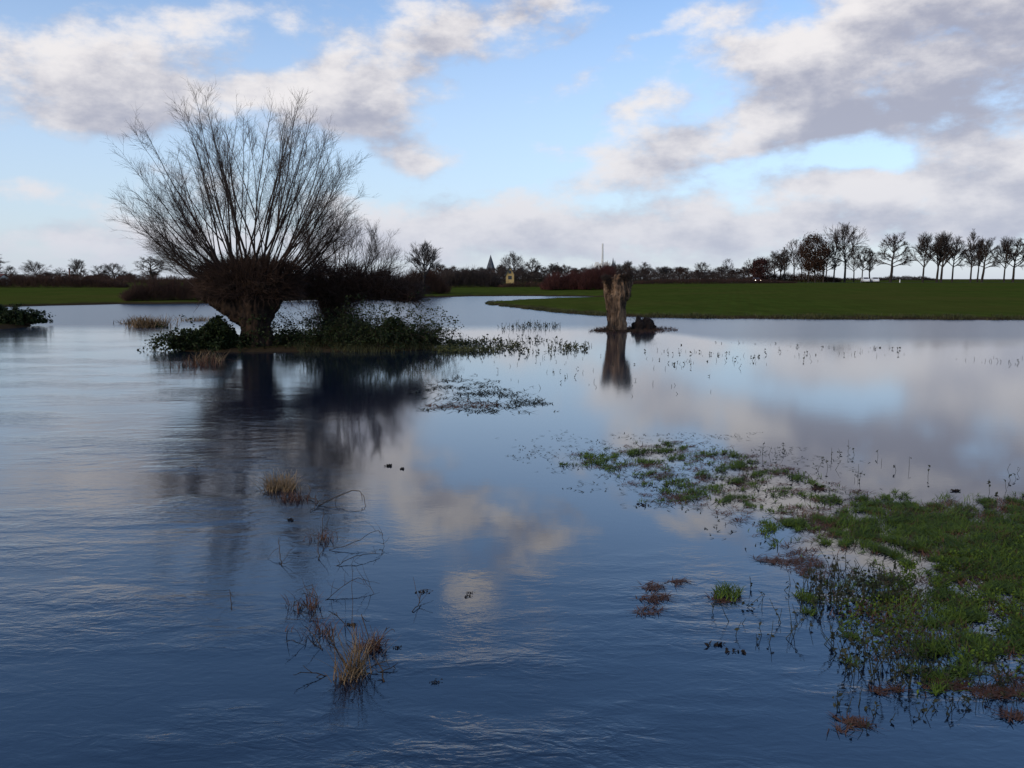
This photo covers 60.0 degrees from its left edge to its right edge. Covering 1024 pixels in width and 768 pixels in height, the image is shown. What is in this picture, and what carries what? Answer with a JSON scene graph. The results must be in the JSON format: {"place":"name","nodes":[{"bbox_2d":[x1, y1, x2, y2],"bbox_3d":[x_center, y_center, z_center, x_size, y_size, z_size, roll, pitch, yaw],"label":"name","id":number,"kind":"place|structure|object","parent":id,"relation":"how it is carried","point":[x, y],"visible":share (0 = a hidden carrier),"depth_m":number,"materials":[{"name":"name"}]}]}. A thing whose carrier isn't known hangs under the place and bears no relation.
{"place":"outdoors","nodes":[
{"label":"outdoors","id":0,"kind":"place"},
{"bbox_2d":[486,255,494,271],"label":"church","id":1,"kind":"structure","parent":0,"point":[490,263],"depth_m":553.53,"materials":[{"name":"brick"}]},
{"bbox_2d":[505,267,514,282],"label":"house","id":2,"kind":"structure","parent":0,"point":[509,274],"depth_m":294.81,"materials":[{"name":"paint"}]},
{"bbox_2d":[0,296,1023,767],"bbox_3d":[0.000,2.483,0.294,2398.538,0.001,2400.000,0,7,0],"label":"water","id":3,"kind":"structure","parent":0,"point":[128,636],"depth_m":8.51,"materials":[{"name":"blue liquid"}]},
{"bbox_2d":[0,303,55,324],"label":"bramble bush","id":4,"kind":"object","parent":3,"relation":"on","point":[15,315],"visible":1,"depth_m":46.63,"materials":[{"name":"green plant"}]},
{"bbox_2d":[123,314,185,327],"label":"dry grass tuft","id":5,"kind":"object","parent":3,"relation":"on","point":[143,323],"visible":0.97,"depth_m":46.23,"materials":[{"name":"plant"}]},
{"bbox_2d":[168,314,211,321],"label":"dry grass tuft","id":6,"kind":"object","parent":3,"relation":"on","point":[202,319],"visible":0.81,"depth_m":53.01,"materials":[{"name":"plant"}]},
{"bbox_2d":[163,352,223,368],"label":"dry grass tuft","id":7,"kind":"object","parent":3,"relation":"on","point":[193,363],"visible":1,"depth_m":25.57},
{"bbox_2d":[186,349,237,362],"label":"dry grass tuft","id":8,"kind":"object","parent":3,"relation":"on","point":[210,357],"visible":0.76,"depth_m":27.23,"materials":[{"name":"plant"}]},
{"bbox_2d":[250,468,309,493],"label":"dry grass tuft","id":9,"kind":"object","parent":3,"relation":"on","point":[279,483],"visible":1,"depth_m":10.60,"materials":[{"name":"plant"}]},
{"bbox_2d":[270,489,309,502],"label":"dry grass tuft","id":10,"kind":"object","parent":3,"relation":"on","point":[296,499],"visible":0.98,"depth_m":10.09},
{"bbox_2d":[280,586,347,611],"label":"dry grass tuft","id":11,"kind":"object","parent":3,"relation":"on","point":[305,605],"visible":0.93,"depth_m":6.80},
{"bbox_2d":[298,579,332,621],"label":"dead twig","id":12,"kind":"object","parent":3,"relation":"on","point":[315,603],"visible":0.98,"depth_m":6.66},
{"bbox_2d":[302,529,337,543],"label":"dry grass tuft","id":13,"kind":"object","parent":3,"relation":"on","point":[323,538],"visible":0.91,"depth_m":8.56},
{"bbox_2d":[285,612,362,644],"bbox_3d":[-1.340,1.733,6.273,0.550,0.148,0.451,-2,7,-17],"label":"dry grass tuft","id":14,"kind":"object","parent":3,"relation":"on","point":[318,626],"visible":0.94,"depth_m":6.30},
{"bbox_2d":[311,512,336,559],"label":"dead twig","id":15,"kind":"object","parent":3,"relation":"on","point":[321,534],"visible":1,"depth_m":8.44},
{"bbox_2d":[318,490,365,505],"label":"dead twig","id":16,"kind":"object","parent":3,"relation":"on","point":[340,495],"visible":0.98,"depth_m":9.95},
{"bbox_2d":[296,611,394,676],"bbox_3d":[-1.011,1.689,5.645,0.571,0.388,0.569,2,7,18],"label":"dry grass tuft","id":17,"kind":"object","parent":3,"relation":"on","point":[359,663],"visible":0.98,"depth_m":5.69,"materials":[{"name":"plant"}]},
{"bbox_2d":[326,564,379,599],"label":"dead twig","id":18,"kind":"object","parent":3,"relation":"on","point":[352,580],"visible":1,"depth_m":7.13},
{"bbox_2d":[324,656,382,691],"bbox_3d":[-1.014,1.819,5.579,0.325,0.138,0.393,5,8,35],"label":"dry grass tuft","id":19,"kind":"object","parent":3,"relation":"on","point":[343,675],"visible":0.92,"depth_m":5.57,"materials":[{"name":"plant"}]},
{"bbox_2d":[329,522,388,554],"bbox_3d":[-1.373,1.432,8.342,0.543,0.198,0.442,2,7,19],"label":"dead twig","id":20,"kind":"object","parent":3,"relation":"on","point":[362,538],"visible":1,"depth_m":8.29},
{"bbox_2d":[361,614,384,681],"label":"dead twig","id":21,"kind":"object","parent":3,"relation":"on","point":[373,648],"visible":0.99,"depth_m":5.75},
{"bbox_2d":[354,626,394,656],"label":"dry grass tuft","id":22,"kind":"object","parent":3,"relation":"on","point":[377,644],"visible":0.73,"depth_m":6.06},
{"bbox_2d":[422,399,505,410],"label":"plant litter","id":23,"kind":"object","parent":3,"relation":"on","point":[461,406],"visible":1,"depth_m":17.58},
{"bbox_2d":[403,374,557,415],"bbox_3d":[-0.930,0.133,19.915,3.137,0.046,7.329,-1,7,-5],"label":"floating weed","id":24,"kind":"object","parent":3,"relation":"on","point":[494,392],"visible":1,"depth_m":18.79,"materials":[{"name":"plant"}]},
{"bbox_2d":[436,335,589,352],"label":"marsh plants","id":25,"kind":"object","parent":3,"relation":"on","point":[455,348],"visible":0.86,"depth_m":31.55,"materials":[{"name":"green plant"}]},
{"bbox_2d":[440,333,591,355],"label":"marsh stems","id":26,"kind":"object","parent":3,"relation":"on","point":[519,345],"visible":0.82,"depth_m":32.09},
{"bbox_2d":[498,320,560,329],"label":"reed stems","id":27,"kind":"object","parent":3,"relation":"on","point":[545,324],"visible":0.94,"depth_m":45.81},
{"bbox_2d":[510,354,741,396],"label":"meadow stems","id":28,"kind":"object","parent":3,"relation":"on","point":[621,363],"visible":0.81,"depth_m":24.79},
{"bbox_2d":[588,325,677,332],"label":"islet litter","id":29,"kind":"object","parent":3,"relation":"on","point":[635,330],"visible":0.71,"depth_m":42.88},
{"bbox_2d":[633,580,666,592],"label":"plant litter","id":30,"kind":"object","parent":3,"relation":"on","point":[653,586],"visible":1,"depth_m":7.24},
{"bbox_2d":[628,600,675,615],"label":"plant litter","id":31,"kind":"object","parent":3,"relation":"on","point":[654,607],"visible":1,"depth_m":6.72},
{"bbox_2d":[630,590,675,604],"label":"plant litter","id":32,"kind":"object","parent":3,"relation":"on","point":[661,597],"visible":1,"depth_m":6.99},
{"bbox_2d":[635,467,680,479],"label":"plant litter","id":33,"kind":"object","parent":3,"relation":"on","point":[660,474],"visible":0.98,"depth_m":11.38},
{"bbox_2d":[649,493,695,505],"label":"plant litter","id":34,"kind":"object","parent":3,"relation":"on","point":[673,496],"visible":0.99,"depth_m":10.16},
{"bbox_2d":[657,577,693,587],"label":"plant litter","id":35,"kind":"object","parent":3,"relation":"on","point":[677,581],"visible":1,"depth_m":7.37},
{"bbox_2d":[498,432,880,555],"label":"floating scraps","id":36,"kind":"object","parent":3,"relation":"on","point":[695,473],"visible":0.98,"depth_m":11.39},
{"bbox_2d":[554,438,874,559],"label":"plant litter","id":37,"kind":"object","parent":3,"relation":"on","point":[729,490],"visible":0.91,"depth_m":10.88,"materials":[{"name":"plant"}]},
{"bbox_2d":[559,438,872,557],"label":"water tussocks","id":38,"kind":"object","parent":3,"relation":"on","point":[768,525],"visible":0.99,"depth_m":11.06,"materials":[{"name":"green plant"}]},
{"bbox_2d":[694,587,743,605],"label":"plant litter","id":39,"kind":"object","parent":3,"relation":"on","point":[721,599],"visible":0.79,"depth_m":6.94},
{"bbox_2d":[709,578,746,601],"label":"water tussocks","id":40,"kind":"object","parent":3,"relation":"on","point":[727,592],"visible":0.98,"depth_m":7.02,"materials":[{"name":"green plant"}]},
{"bbox_2d":[711,555,829,642],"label":"weed stems","id":41,"kind":"object","parent":3,"relation":"on","point":[757,639],"visible":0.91,"depth_m":6.55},
{"bbox_2d":[749,549,846,585],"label":"plant litter","id":42,"kind":"object","parent":3,"relation":"on","point":[792,560],"visible":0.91,"depth_m":7.85,"materials":[{"name":"plant"}]},
{"bbox_2d":[773,504,888,545],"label":"plant litter","id":43,"kind":"object","parent":3,"relation":"on","point":[811,524],"visible":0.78,"depth_m":9.05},
{"bbox_2d":[644,341,1022,364],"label":"meadow stems","id":44,"kind":"object","parent":3,"relation":"on","point":[780,351],"visible":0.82,"depth_m":29.55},
{"bbox_2d":[826,711,888,736],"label":"plant litter","id":45,"kind":"object","parent":3,"relation":"on","point":[853,719],"visible":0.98,"depth_m":5.01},
{"bbox_2d":[701,440,1019,499],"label":"weed stems","id":46,"kind":"object","parent":3,"relation":"on","point":[996,495],"visible":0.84,"depth_m":11.34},
{"bbox_2d":[793,545,1015,691],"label":"weed stems","id":47,"kind":"object","parent":3,"relation":"on","point":[819,587],"visible":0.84,"depth_m":5.94,"materials":[{"name":"plant"}]},
{"bbox_2d":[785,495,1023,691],"bbox_3d":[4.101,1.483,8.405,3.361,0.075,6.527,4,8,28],"label":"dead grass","id":48,"kind":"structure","parent":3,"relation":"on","point":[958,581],"depth_m":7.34,"materials":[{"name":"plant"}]},
{"bbox_2d":[807,525,1023,693],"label":"mat weeds","id":49,"kind":"object","parent":3,"relation":"on","point":[886,624],"visible":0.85,"depth_m":6.68,"materials":[{"name":"green plant"}]},
{"bbox_2d":[832,677,1020,730],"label":"weed stems","id":50,"kind":"object","parent":3,"relation":"on","point":[966,698],"visible":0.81,"depth_m":5.19,"materials":[{"name":"plant"}]},
{"bbox_2d":[862,675,1023,701],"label":"plant litter","id":51,"kind":"object","parent":3,"relation":"on","point":[994,693],"visible":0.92,"depth_m":5.43,"materials":[{"name":"plant"}]},
{"bbox_2d":[987,705,1023,722],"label":"plant litter","id":52,"kind":"object","parent":3,"relation":"on","point":[1017,713],"visible":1,"depth_m":5.10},
{"bbox_2d":[0,279,1023,352],"bbox_3d":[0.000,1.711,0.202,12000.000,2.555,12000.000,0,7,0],"label":"ground","id":53,"kind":"structure","parent":0,"point":[973,298],"depth_m":90.60,"materials":[{"name":"plant"}]},
{"bbox_2d":[1,265,19,276],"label":"bare tree","id":54,"kind":"object","parent":53,"relation":"on","point":[10,271],"visible":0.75,"depth_m":297.68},
{"bbox_2d":[18,260,51,277],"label":"bare tree","id":55,"kind":"object","parent":53,"relation":"on","point":[31,269],"visible":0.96,"depth_m":277.14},
{"bbox_2d":[0,273,129,287],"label":"bare hedge","id":56,"kind":"object","parent":53,"relation":"on","point":[86,281],"visible":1,"depth_m":166.69,"materials":[{"name":"plant"}]},
{"bbox_2d":[66,259,85,275],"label":"bare tree","id":57,"kind":"object","parent":53,"relation":"on","point":[77,266],"visible":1,"depth_m":277.02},
{"bbox_2d":[10,272,194,283],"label":"wood undergrowth","id":58,"kind":"object","parent":53,"relation":"on","point":[129,279],"visible":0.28,"depth_m":269.74,"materials":[{"name":"plant"}]},
{"bbox_2d":[98,263,129,278],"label":"bare tree","id":59,"kind":"object","parent":53,"relation":"on","point":[106,267],"visible":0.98,"depth_m":286.94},
{"bbox_2d":[131,256,172,281],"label":"bare tree","id":60,"kind":"object","parent":53,"relation":"on","point":[149,260],"visible":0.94,"depth_m":256.20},
{"bbox_2d":[119,276,199,300],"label":"bare hedge","id":61,"kind":"object","parent":53,"relation":"on","point":[153,290],"visible":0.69,"depth_m":92.06,"materials":[{"name":"plant"}]},
{"bbox_2d":[137,313,275,353],"bbox_3d":[-10.839,-1.825,31.377,4.469,1.457,3.551,-4,8,-31],"label":"bramble bush","id":62,"kind":"object","parent":53,"relation":"on","point":[217,331],"visible":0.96,"depth_m":30.90,"materials":[{"name":"green plant"}]},
{"bbox_2d":[100,78,376,346],"bbox_3d":[-9.221,-5.668,31.189,8.984,9.500,7.795,0,7,0],"label":"pollard willow","id":63,"kind":"object","parent":53,"relation":"on","point":[232,288],"visible":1,"depth_m":31.03,"materials":[{"name":"brown plant"}]},
{"bbox_2d":[251,295,395,350],"bbox_3d":[-7.130,-2.259,32.799,5.901,2.069,4.720,0,7,0],"label":"bramble bush","id":64,"kind":"object","parent":53,"relation":"on","point":[284,335],"visible":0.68,"depth_m":32.10,"materials":[{"name":"green plant"}]},
{"bbox_2d":[274,213,431,330],"bbox_3d":[-6.247,-4.123,34.916,6.234,5.505,4.806,0,7,0],"label":"coppiced willow","id":65,"kind":"object","parent":53,"relation":"on","point":[331,291],"visible":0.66,"depth_m":34.47,"materials":[{"name":"brown plant"}]},
{"bbox_2d":[287,335,442,352],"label":"bank grass","id":66,"kind":"structure","parent":53,"relation":"on","point":[363,347],"depth_m":31.25,"materials":[{"name":"plant"}]},
{"bbox_2d":[297,285,468,351],"bbox_3d":[-4.800,-2.411,32.644,6.336,2.438,5.190,0,7,0],"label":"bramble bush","id":67,"kind":"object","parent":53,"relation":"on","point":[405,334],"visible":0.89,"depth_m":32.07,"materials":[{"name":"green plant"}]},
{"bbox_2d":[404,240,441,284],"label":"bare tree","id":68,"kind":"object","parent":53,"relation":"on","point":[426,251],"visible":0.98,"depth_m":124.44,"materials":[{"name":"plant"}]},
{"bbox_2d":[397,266,454,293],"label":"bare hedge","id":69,"kind":"object","parent":53,"relation":"on","point":[433,280],"visible":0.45,"depth_m":128.78,"materials":[{"name":"plant"}]},
{"bbox_2d":[439,264,504,286],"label":"bare hedge","id":70,"kind":"object","parent":53,"relation":"on","point":[479,278],"visible":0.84,"depth_m":175.09,"materials":[{"name":"plant"}]},
{"bbox_2d":[437,268,548,282],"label":"wood undergrowth","id":71,"kind":"object","parent":53,"relation":"on","point":[533,276],"visible":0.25,"depth_m":316.03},
{"bbox_2d":[499,251,533,273],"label":"bare tree","id":72,"kind":"object","parent":53,"relation":"on","point":[512,259],"visible":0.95,"depth_m":325.83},
{"bbox_2d":[497,281,542,286],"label":"bare hedge","id":73,"kind":"object","parent":53,"relation":"on","point":[528,284],"visible":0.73,"depth_m":175.97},
{"bbox_2d":[522,258,542,272],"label":"bare tree","id":74,"kind":"object","parent":53,"relation":"on","point":[533,261],"visible":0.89,"depth_m":337.07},
{"bbox_2d":[539,270,589,289],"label":"red thicket","id":75,"kind":"object","parent":53,"relation":"on","point":[558,282],"visible":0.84,"depth_m":148.32,"materials":[{"name":"plant"}]},
{"bbox_2d":[572,261,618,289],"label":"red thicket","id":76,"kind":"object","parent":53,"relation":"on","point":[591,277],"visible":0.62,"depth_m":148.05,"materials":[{"name":"plant"}]},
{"bbox_2d":[601,268,634,329],"bbox_3d":[5.136,-3.946,43.212,1.733,3.675,1.264,0,7,0],"label":"dead pollard","id":77,"kind":"object","parent":53,"relation":"on","point":[617,288],"visible":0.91,"depth_m":42.84,"materials":[{"name":"brown wood"}]},
{"bbox_2d":[618,260,635,272],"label":"bare tree","id":78,"kind":"object","parent":53,"relation":"on","point":[627,264],"visible":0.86,"depth_m":356.42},
{"bbox_2d":[628,312,657,329],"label":"bush","id":79,"kind":"object","parent":53,"relation":"on","point":[645,323],"visible":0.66,"depth_m":43.43,"materials":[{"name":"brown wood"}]},
{"bbox_2d":[636,261,652,270],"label":"bare tree","id":80,"kind":"object","parent":53,"relation":"on","point":[645,264],"visible":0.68,"depth_m":357.43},
{"bbox_2d":[653,266,671,275],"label":"bare tree","id":81,"kind":"object","parent":53,"relation":"on","point":[666,271],"visible":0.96,"depth_m":329.95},
{"bbox_2d":[566,269,769,281],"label":"wood undergrowth","id":82,"kind":"object","parent":53,"relation":"on","point":[644,277],"visible":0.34,"depth_m":315.97,"materials":[{"name":"plant"}]},
{"bbox_2d":[695,262,714,273],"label":"bare tree","id":83,"kind":"object","parent":53,"relation":"on","point":[703,265],"visible":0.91,"depth_m":336.62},
{"bbox_2d":[633,276,797,283],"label":"bare hedge","id":84,"kind":"object","parent":53,"relation":"on","point":[717,280],"visible":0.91,"depth_m":224.88,"materials":[{"name":"plant"}]},
{"bbox_2d":[722,258,733,274],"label":"bare tree","id":85,"kind":"object","parent":53,"relation":"on","point":[726,267],"visible":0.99,"depth_m":327.04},
{"bbox_2d":[747,257,772,282],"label":"bare tree","id":86,"kind":"object","parent":53,"relation":"on","point":[757,270],"visible":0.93,"depth_m":260.71,"materials":[{"name":"brown plant"}]},
{"bbox_2d":[766,249,787,273],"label":"bare tree","id":87,"kind":"object","parent":53,"relation":"on","point":[775,257],"visible":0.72,"depth_m":272.35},
{"bbox_2d":[772,252,791,273],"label":"bare tree","id":88,"kind":"object","parent":53,"relation":"on","point":[782,255],"visible":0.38,"depth_m":276.82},
{"bbox_2d":[774,247,790,279],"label":"bare tree","id":89,"kind":"object","parent":53,"relation":"on","point":[785,252],"visible":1,"depth_m":267.41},
{"bbox_2d":[743,272,841,281],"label":"bare hedge","id":90,"kind":"object","parent":53,"relation":"on","point":[792,277],"visible":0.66,"depth_m":269.66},
{"bbox_2d":[787,238,802,273],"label":"bare tree","id":91,"kind":"object","parent":53,"relation":"on","point":[794,245],"visible":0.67,"depth_m":275.21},
{"bbox_2d":[791,244,808,281],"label":"bare tree","id":92,"kind":"object","parent":53,"relation":"on","point":[796,258],"visible":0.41,"depth_m":271.80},
{"bbox_2d":[797,231,833,281],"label":"brown leaved tree","id":93,"kind":"object","parent":53,"relation":"on","point":[817,263],"visible":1,"depth_m":259.99,"materials":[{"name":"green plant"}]},
{"bbox_2d":[825,245,839,276],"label":"bare tree","id":94,"kind":"object","parent":53,"relation":"on","point":[832,266],"visible":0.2,"depth_m":273.08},
{"bbox_2d":[825,232,843,281],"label":"bare tree","id":95,"kind":"object","parent":53,"relation":"on","point":[835,241],"visible":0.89,"depth_m":265.18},
{"bbox_2d":[820,222,870,281],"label":"bare tree","id":96,"kind":"object","parent":53,"relation":"on","point":[845,228],"visible":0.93,"depth_m":267.44,"materials":[{"name":"plant"}]},
{"bbox_2d":[843,247,859,281],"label":"bare tree","id":97,"kind":"object","parent":53,"relation":"on","point":[848,264],"visible":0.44,"depth_m":279.38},
{"bbox_2d":[851,247,875,277],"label":"bare tree","id":98,"kind":"object","parent":53,"relation":"on","point":[864,259],"visible":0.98,"depth_m":267.36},
{"bbox_2d":[857,248,875,278],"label":"bare tree","id":99,"kind":"object","parent":53,"relation":"on","point":[870,267],"visible":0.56,"depth_m":273.43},
{"bbox_2d":[869,232,912,281],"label":"bare tree","id":100,"kind":"object","parent":53,"relation":"on","point":[894,244],"visible":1,"depth_m":262.06,"materials":[{"name":"plant"}]},
{"bbox_2d":[879,275,935,280],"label":"bare hedge","id":101,"kind":"object","parent":53,"relation":"on","point":[910,278],"visible":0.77,"depth_m":398.49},
{"bbox_2d":[902,231,937,281],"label":"bare tree","id":102,"kind":"object","parent":53,"relation":"on","point":[924,241],"visible":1,"depth_m":258.63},
{"bbox_2d":[912,234,955,281],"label":"bare tree","id":103,"kind":"object","parent":53,"relation":"on","point":[939,260],"visible":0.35,"depth_m":261.24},
{"bbox_2d":[917,231,960,281],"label":"bare tree","id":104,"kind":"object","parent":53,"relation":"on","point":[941,243],"visible":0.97,"depth_m":257.40,"materials":[{"name":"plant"}]},
{"bbox_2d":[936,234,968,281],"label":"bare tree","id":105,"kind":"object","parent":53,"relation":"on","point":[958,242],"visible":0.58,"depth_m":265.13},
{"bbox_2d":[960,230,982,281],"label":"bare tree","id":106,"kind":"object","parent":53,"relation":"on","point":[972,249],"visible":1,"depth_m":259.18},
{"bbox_2d":[965,238,993,281],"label":"bare tree","id":107,"kind":"object","parent":53,"relation":"on","point":[983,241],"visible":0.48,"depth_m":262.93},
{"bbox_2d":[960,237,1005,281],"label":"bare tree","id":108,"kind":"object","parent":53,"relation":"on","point":[988,245],"visible":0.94,"depth_m":258.59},
{"bbox_2d":[988,235,1018,281],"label":"bare tree","id":109,"kind":"object","parent":53,"relation":"on","point":[1006,250],"visible":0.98,"depth_m":258.72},
{"bbox_2d":[992,237,1023,281],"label":"bare tree","id":110,"kind":"object","parent":53,"relation":"on","point":[1021,252],"visible":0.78,"depth_m":261.43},
{"bbox_2d":[0,0,1023,278],"label":"sky","id":111,"kind":"structure","parent":0,"point":[659,133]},
{"bbox_2d":[485,297,1023,319],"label":"shore grass","id":112,"kind":"structure","parent":0,"point":[598,313],"depth_m":56.44,"materials":[{"name":"plant"}]},
{"bbox_2d":[796,282,877,282],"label":"road","id":113,"kind":"structure","parent":0,"point":[837,282],"depth_m":254.15,"materials":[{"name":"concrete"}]},
{"bbox_2d":[775,488,1023,697],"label":"drowned grass","id":114,"kind":"structure","parent":0,"point":[976,638],"depth_m":7.86,"materials":[{"name":"plant"}]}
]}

